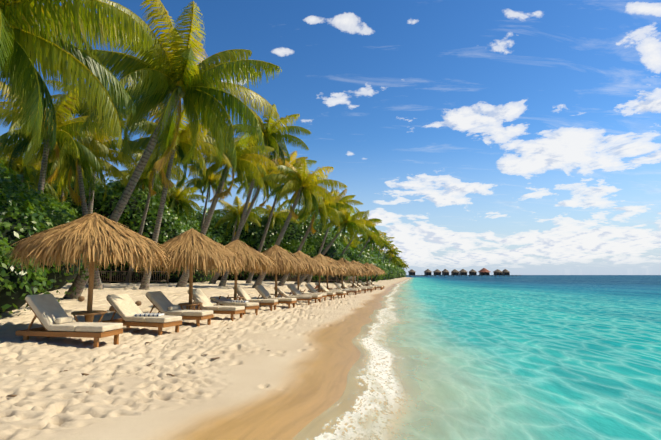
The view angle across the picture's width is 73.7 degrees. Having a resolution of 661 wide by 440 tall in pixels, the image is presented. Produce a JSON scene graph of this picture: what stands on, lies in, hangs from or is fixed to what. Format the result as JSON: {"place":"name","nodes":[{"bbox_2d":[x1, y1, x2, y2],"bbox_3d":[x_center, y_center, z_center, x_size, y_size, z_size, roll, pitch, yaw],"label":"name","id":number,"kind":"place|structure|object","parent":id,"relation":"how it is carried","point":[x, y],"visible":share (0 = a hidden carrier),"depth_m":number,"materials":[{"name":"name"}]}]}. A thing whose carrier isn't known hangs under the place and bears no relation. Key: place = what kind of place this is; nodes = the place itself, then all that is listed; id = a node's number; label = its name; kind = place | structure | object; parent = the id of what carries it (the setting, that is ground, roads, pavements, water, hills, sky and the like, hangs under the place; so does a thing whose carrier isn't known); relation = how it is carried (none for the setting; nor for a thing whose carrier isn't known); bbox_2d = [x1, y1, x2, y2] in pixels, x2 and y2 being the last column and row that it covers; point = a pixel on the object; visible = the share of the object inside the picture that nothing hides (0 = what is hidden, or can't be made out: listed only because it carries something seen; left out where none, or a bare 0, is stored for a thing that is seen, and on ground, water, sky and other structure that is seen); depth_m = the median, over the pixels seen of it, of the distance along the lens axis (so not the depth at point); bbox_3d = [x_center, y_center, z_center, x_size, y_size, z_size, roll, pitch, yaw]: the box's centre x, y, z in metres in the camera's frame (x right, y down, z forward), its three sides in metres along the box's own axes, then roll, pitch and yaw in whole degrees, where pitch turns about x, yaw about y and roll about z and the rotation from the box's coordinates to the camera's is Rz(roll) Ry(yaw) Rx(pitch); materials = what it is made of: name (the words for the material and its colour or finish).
{"place":"outdoors","nodes":[
{"label":"outdoors","id":0,"kind":"place"},
{"bbox_2d":[0,277,432,439],"bbox_3d":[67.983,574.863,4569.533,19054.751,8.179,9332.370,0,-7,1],"label":"beach sand","id":1,"kind":"structure","parent":0,"point":[292,383],"depth_m":6.88,"materials":[{"name":"beige sand"}]},
{"bbox_2d":[0,143,75,201],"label":"palm tree","id":2,"kind":"object","parent":1,"relation":"on","point":[32,171],"visible":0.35,"depth_m":30.70,"materials":[{"name":"green plant"}]},
{"bbox_2d":[0,160,99,317],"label":"shrub","id":3,"kind":"object","parent":1,"relation":"on","point":[23,214],"visible":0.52,"depth_m":13.01,"materials":[{"name":"green plant"}]},
{"bbox_2d":[0,82,122,193],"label":"palm tree","id":4,"kind":"object","parent":1,"relation":"on","point":[70,133],"visible":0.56,"depth_m":22.03,"materials":[{"name":"green plant"}]},
{"bbox_2d":[0,108,136,289],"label":"palm tree","id":5,"kind":"object","parent":1,"relation":"on","point":[106,166],"visible":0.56,"depth_m":24.27,"materials":[{"name":"green plant"}]},
{"bbox_2d":[29,155,107,208],"bbox_3d":[-21.722,-0.419,35.286,6.484,11.577,6.260,0,-7,1],"label":"palm tree","id":6,"kind":"object","parent":1,"relation":"on","point":[84,183],"visible":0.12,"depth_m":35.56,"materials":[{"name":"green plant"}]},
{"bbox_2d":[15,294,122,347],"bbox_3d":[-5.201,2.020,8.840,1.890,1.029,0.661,-1,-7,10],"label":"lounger","id":7,"kind":"object","parent":1,"relation":"on","point":[53,317],"visible":0.92,"depth_m":8.66,"materials":[{"name":"white fabric"}]},
{"bbox_2d":[0,0,152,166],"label":"palm tree","id":8,"kind":"object","parent":1,"relation":"on","point":[27,39],"visible":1,"depth_m":10.18,"materials":[{"name":"green plant"}]},
{"bbox_2d":[3,213,172,321],"bbox_3d":[-5.402,1.221,10.078,3.597,2.798,3.485,0,-7,1],"label":"umbrella","id":9,"kind":"object","parent":1,"relation":"on","point":[96,237],"visible":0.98,"depth_m":9.29,"materials":[{"name":"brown wood"}]},
{"bbox_2d":[46,77,144,285],"bbox_3d":[-15.913,-2.647,29.015,6.813,14.491,6.572,-2,-7,14],"label":"palm tree","id":10,"kind":"object","parent":1,"relation":"on","point":[86,112],"visible":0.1,"depth_m":29.00,"materials":[{"name":"green plant"}]},
{"bbox_2d":[72,269,168,283],"bbox_3d":[-18.455,4.816,37.493,8.918,1.237,0.115,2,-7,-12],"label":"fence rail","id":11,"kind":"object","parent":1,"relation":"on","point":[110,277],"visible":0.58,"depth_m":37.66,"materials":[{"name":"brown wood"}]},
{"bbox_2d":[103,158,177,201],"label":"palm tree","id":12,"kind":"object","parent":1,"relation":"on","point":[142,180],"visible":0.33,"depth_m":42.37,"materials":[{"name":"green plant"}]},
{"bbox_2d":[102,294,181,334],"bbox_3d":[-4.625,2.330,10.850,1.890,0.970,0.661,-3,-8,20],"label":"lounger","id":13,"kind":"object","parent":1,"relation":"on","point":[127,310],"visible":0.94,"depth_m":10.68,"materials":[{"name":"white fabric"}]},
{"bbox_2d":[110,136,193,282],"bbox_3d":[-15.464,-0.555,37.653,6.710,12.558,6.071,4,-8,-32],"label":"palm tree","id":14,"kind":"object","parent":1,"relation":"on","point":[152,181],"visible":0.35,"depth_m":37.88,"materials":[{"name":"green plant"}]},
{"bbox_2d":[46,0,281,298],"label":"palm tree","id":15,"kind":"object","parent":1,"relation":"on","point":[161,72],"visible":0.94,"depth_m":16.29,"materials":[{"name":"green plant"}]},
{"bbox_2d":[116,103,231,289],"bbox_3d":[-9.009,-1.366,25.681,6.507,11.447,6.690,4,-8,-32],"label":"palm tree","id":16,"kind":"object","parent":1,"relation":"on","point":[183,144],"visible":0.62,"depth_m":25.34,"materials":[{"name":"green plant"}]},
{"bbox_2d":[6,294,347,396],"bbox_3d":[-4.928,3.197,16.294,9.250,0.736,25.478,-1,-7,7],"label":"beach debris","id":17,"kind":"object","parent":1,"relation":"on","point":[111,308],"visible":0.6,"depth_m":9.65,"materials":[{"name":"brown plant"}]},
{"bbox_2d":[145,291,213,326],"bbox_3d":[-4.320,2.531,12.502,1.890,0.984,0.661,-2,-7,14],"label":"lounger","id":18,"kind":"object","parent":1,"relation":"on","point":[160,302],"visible":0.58,"depth_m":12.36,"materials":[{"name":"beige fabric"}]},
{"bbox_2d":[153,180,206,220],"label":"palm tree","id":19,"kind":"object","parent":1,"relation":"on","point":[186,202],"visible":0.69,"depth_m":46.82,"materials":[{"name":"green plant"}]},
{"bbox_2d":[8,150,366,282],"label":"jungle shrubs","id":20,"kind":"object","parent":1,"relation":"on","point":[171,226],"visible":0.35,"depth_m":45.59,"materials":[{"name":"green plant"}]},
{"bbox_2d":[137,228,245,309],"bbox_3d":[-4.292,1.677,13.702,3.502,2.877,3.621,0,-7,1],"label":"umbrella","id":21,"kind":"object","parent":1,"relation":"on","point":[190,247],"visible":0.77,"depth_m":12.96,"materials":[{"name":"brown wood"}]},
{"bbox_2d":[88,275,332,282],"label":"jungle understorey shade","id":22,"kind":"object","parent":1,"relation":"on","point":[138,281],"depth_m":60.68,"materials":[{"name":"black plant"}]},
{"bbox_2d":[185,166,237,228],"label":"palm tree","id":23,"kind":"object","parent":1,"relation":"on","point":[213,182],"visible":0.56,"depth_m":51.12,"materials":[{"name":"green plant"}]},
{"bbox_2d":[187,289,244,320],"bbox_3d":[-3.796,2.775,14.441,1.890,1.008,0.661,-2,-7,17],"label":"lounger","id":24,"kind":"object","parent":1,"relation":"on","point":[199,295],"visible":0.62,"depth_m":14.24,"materials":[{"name":"white fabric"}]},
{"bbox_2d":[173,132,277,286],"bbox_3d":[-7.055,-0.786,29.296,7.144,11.310,6.853,0,-7,1],"label":"palm tree","id":25,"kind":"object","parent":1,"relation":"on","point":[246,160],"visible":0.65,"depth_m":29.47,"materials":[{"name":"green plant"}]},
{"bbox_2d":[210,295,258,314],"bbox_3d":[-3.604,3.176,16.430,2.033,0.682,0.661,-5,-9,36],"label":"lounger","id":26,"kind":"object","parent":1,"relation":"on","point":[222,301],"visible":0.77,"depth_m":16.12,"materials":[{"name":"beige fabric"}]},
{"bbox_2d":[193,239,279,300],"bbox_3d":[-3.770,2.174,17.529,3.418,2.834,3.467,0,-7,1],"label":"umbrella","id":27,"kind":"object","parent":1,"relation":"on","point":[250,257],"visible":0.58,"depth_m":17.14,"materials":[{"name":"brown wood"}]},
{"bbox_2d":[213,196,263,241],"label":"palm tree","id":28,"kind":"object","parent":1,"relation":"on","point":[232,214],"visible":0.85,"depth_m":53.49,"materials":[{"name":"green plant"}]},
{"bbox_2d":[208,153,298,283],"bbox_3d":[-6.186,-0.043,38.975,6.372,12.110,7.592,6,-9,-40],"label":"palm tree","id":29,"kind":"object","parent":1,"relation":"on","point":[270,186],"visible":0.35,"depth_m":38.85,"materials":[{"name":"green plant"}]},
{"bbox_2d":[233,285,277,310],"bbox_3d":[-3.184,3.259,18.410,1.890,1.029,0.661,-1,-7,7],"label":"lounger","id":30,"kind":"object","parent":1,"relation":"on","point":[241,292],"visible":0.54,"depth_m":18.19,"materials":[{"name":"white fabric"}]},
{"bbox_2d":[218,104,310,285],"bbox_3d":[-5.209,-1.759,34.017,7.338,14.407,7.054,0,-7,1],"label":"palm tree","id":31,"kind":"object","parent":1,"relation":"on","point":[274,138],"visible":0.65,"depth_m":34.36,"materials":[{"name":"green plant"}]},
{"bbox_2d":[254,202,297,235],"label":"palm tree","id":32,"kind":"object","parent":1,"relation":"on","point":[278,215],"visible":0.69,"depth_m":60.32,"materials":[{"name":"green plant"}]},
{"bbox_2d":[255,285,296,308],"bbox_3d":[-2.523,3.479,19.952,1.890,1.014,0.661,-2,-7,16],"label":"lounger","id":33,"kind":"object","parent":1,"relation":"on","point":[262,291],"visible":0.62,"depth_m":19.81,"materials":[{"name":"white fabric"}]},
{"bbox_2d":[245,245,308,303],"bbox_3d":[-2.626,2.626,21.262,3.366,2.918,3.419,0,-7,1],"label":"umbrella","id":34,"kind":"object","parent":1,"relation":"on","point":[285,261],"visible":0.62,"depth_m":20.63,"materials":[{"name":"brown wood"}]},
{"bbox_2d":[246,150,316,282],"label":"palm tree","id":35,"kind":"object","parent":1,"relation":"on","point":[293,158],"visible":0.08,"depth_m":43.49,"materials":[{"name":"green plant"}]},
{"bbox_2d":[212,272,355,283],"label":"fence rail","id":36,"kind":"object","parent":1,"relation":"on","point":[295,277],"visible":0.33,"depth_m":60.96,"materials":[{"name":"brown wood"}]},
{"bbox_2d":[274,287,311,304],"bbox_3d":[-1.896,3.769,21.979,1.890,0.949,0.661,0,-7,-3],"label":"lounger","id":37,"kind":"object","parent":1,"relation":"on","point":[301,298],"visible":0.62,"depth_m":21.67,"materials":[{"name":"beige fabric"}]},
{"bbox_2d":[252,158,346,287],"bbox_3d":[-2.548,0.274,34.979,7.838,11.029,6.445,0,-7,1],"label":"palm tree","id":38,"kind":"object","parent":1,"relation":"on","point":[310,186],"visible":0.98,"depth_m":34.82,"materials":[{"name":"green plant"}]},
{"bbox_2d":[271,251,327,295],"bbox_3d":[-1.762,3.121,24.771,3.434,2.812,3.446,0,-7,1],"label":"umbrella","id":39,"kind":"object","parent":1,"relation":"on","point":[314,265],"visible":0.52,"depth_m":24.14,"materials":[{"name":"brown wood"}]},
{"bbox_2d":[287,284,321,302],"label":"lounger","id":40,"kind":"object","parent":1,"relation":"on","point":[295,291],"visible":0.67,"depth_m":23.56,"materials":[{"name":"beige fabric"}]},
{"bbox_2d":[277,191,347,285],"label":"palm tree","id":41,"kind":"object","parent":1,"relation":"on","point":[332,214],"visible":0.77,"depth_m":42.35,"materials":[{"name":"green plant"}]},
{"bbox_2d":[299,289,326,300],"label":"lounger","id":42,"kind":"object","parent":1,"relation":"on","point":[322,294],"visible":0.27,"depth_m":25.11,"materials":[{"name":"beige fabric"}]},
{"bbox_2d":[305,283,335,299],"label":"lounger","id":43,"kind":"object","parent":1,"relation":"on","point":[313,290],"visible":0.56,"depth_m":27.12,"materials":[{"name":"white fabric"}]},
{"bbox_2d":[300,253,345,291],"bbox_3d":[-0.647,3.579,28.431,3.353,2.872,3.229,0,-7,1],"label":"umbrella","id":44,"kind":"object","parent":1,"relation":"on","point":[333,268],"visible":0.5,"depth_m":28.05,"materials":[{"name":"brown wood"}]},
{"bbox_2d":[307,256,347,289],"bbox_3d":[-0.322,4.015,31.923,3.302,2.869,3.494,0,-7,1],"label":"umbrella","id":45,"kind":"object","parent":1,"relation":"on","point":[342,266],"visible":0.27,"depth_m":31.63,"materials":[{"name":"brown wood"}]},
{"bbox_2d":[314,284,345,297],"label":"lounger","id":46,"kind":"object","parent":1,"relation":"on","point":[325,289],"visible":0.56,"depth_m":29.09,"materials":[{"name":"beige fabric"}]},
{"bbox_2d":[306,188,362,282],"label":"palm tree","id":47,"kind":"object","parent":1,"relation":"on","point":[347,199],"visible":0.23,"depth_m":57.05,"materials":[{"name":"green plant"}]},
{"bbox_2d":[294,202,375,284],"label":"palm tree","id":48,"kind":"object","parent":1,"relation":"on","point":[354,227],"visible":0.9,"depth_m":48.58,"materials":[{"name":"green plant"}]},
{"bbox_2d":[323,285,349,294],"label":"lounger","id":49,"kind":"object","parent":1,"relation":"on","point":[347,291],"visible":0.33,"depth_m":32.42,"materials":[{"name":"beige fabric"}]},
{"bbox_2d":[325,258,360,288],"bbox_3d":[0.908,4.477,35.482,3.267,2.898,3.229,0,-7,1],"label":"umbrella","id":50,"kind":"object","parent":1,"relation":"on","point":[352,269],"visible":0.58,"depth_m":35.04,"materials":[{"name":"brown wood"}]},
{"bbox_2d":[334,282,357,294],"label":"lounger","id":51,"kind":"object","parent":1,"relation":"on","point":[355,291],"visible":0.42,"depth_m":34.03,"materials":[{"name":"beige fabric"}]},
{"bbox_2d":[340,281,360,293],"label":"lounger","id":52,"kind":"object","parent":1,"relation":"on","point":[359,290],"visible":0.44,"depth_m":36.16,"materials":[{"name":"beige fabric"}]},
{"bbox_2d":[341,236,363,251],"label":"palm tree","id":53,"kind":"object","parent":1,"relation":"on","point":[352,244],"visible":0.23,"depth_m":83.11,"materials":[{"name":"green plant"}]},
{"bbox_2d":[337,260,370,287],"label":"umbrella","id":54,"kind":"object","parent":1,"relation":"on","point":[364,270],"visible":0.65,"depth_m":38.87,"materials":[{"name":"brown wood"}]},
{"bbox_2d":[347,285,366,292],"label":"lounger","id":55,"kind":"object","parent":1,"relation":"on","point":[364,289],"visible":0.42,"depth_m":37.91,"materials":[{"name":"beige fabric"}]},
{"bbox_2d":[339,207,381,256],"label":"palm tree","id":56,"kind":"object","parent":1,"relation":"on","point":[375,221],"visible":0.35,"depth_m":63.85,"materials":[{"name":"green plant"}]},
{"bbox_2d":[346,261,374,285],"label":"umbrella","id":57,"kind":"object","parent":1,"relation":"on","point":[371,270],"visible":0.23,"depth_m":42.90,"materials":[{"name":"brown wood"}]},
{"bbox_2d":[355,281,373,288],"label":"lounger","id":58,"kind":"object","parent":1,"relation":"on","point":[364,286],"visible":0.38,"depth_m":43.60,"materials":[{"name":"beige fabric"}]},
{"bbox_2d":[333,226,405,281],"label":"jungle shrubs","id":59,"kind":"object","parent":1,"relation":"on","point":[390,269],"visible":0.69,"depth_m":110.79,"materials":[{"name":"green plant"}]},
{"bbox_2d":[359,263,382,285],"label":"umbrella","id":60,"kind":"object","parent":1,"relation":"on","point":[376,271],"visible":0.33,"depth_m":46.19,"materials":[{"name":"brown wood"}]},
{"bbox_2d":[355,225,387,256],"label":"palm tree","id":61,"kind":"object","parent":1,"relation":"on","point":[374,238],"visible":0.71,"depth_m":75.21,"materials":[{"name":"green plant"}]},
{"bbox_2d":[367,263,384,284],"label":"umbrella","id":62,"kind":"object","parent":1,"relation":"on","point":[382,271],"visible":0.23,"depth_m":49.99,"materials":[{"name":"brown wood"}]},
{"bbox_2d":[367,236,384,253],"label":"palm tree","id":63,"kind":"object","parent":1,"relation":"on","point":[377,245],"visible":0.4,"depth_m":109.78,"materials":[{"name":"green plant"}]},
{"bbox_2d":[376,234,394,258],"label":"palm tree","id":64,"kind":"object","parent":1,"relation":"on","point":[384,243],"visible":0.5,"depth_m":120.71,"materials":[{"name":"green plant"}]},
{"bbox_2d":[377,240,395,262],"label":"palm tree","id":65,"kind":"object","parent":1,"relation":"on","point":[388,247],"visible":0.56,"depth_m":131.81,"materials":[{"name":"green plant"}]},
{"bbox_2d":[383,253,399,262],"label":"palm tree","id":66,"kind":"object","parent":1,"relation":"on","point":[394,257],"visible":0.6,"depth_m":165.18,"materials":[{"name":"green plant"}]},
{"bbox_2d":[385,246,401,260],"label":"palm tree","id":67,"kind":"object","parent":1,"relation":"on","point":[392,252],"visible":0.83,"depth_m":153.38,"materials":[{"name":"green plant"}]},
{"bbox_2d":[389,258,401,264],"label":"palm tree","id":68,"kind":"object","parent":1,"relation":"on","point":[392,261],"visible":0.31,"depth_m":172.10,"materials":[{"name":"green plant"}]},
{"bbox_2d":[0,0,660,274],"label":"sky","id":69,"kind":"structure","parent":0,"point":[520,137],"materials":[{"name":"blue"}]},
{"bbox_2d":[296,275,660,439],"bbox_3d":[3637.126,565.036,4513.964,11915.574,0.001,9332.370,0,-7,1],"label":"lagoon water","id":70,"kind":"structure","parent":0,"point":[545,357],"depth_m":8.60,"materials":[{"name":"teal liquid"}]},
{"bbox_2d":[406,268,520,276],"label":"overwater bungalows","id":71,"kind":"object","parent":70,"relation":"in","point":[482,272],"visible":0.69,"depth_m":423.89,"materials":[{"name":"brown wood"}]}
]}

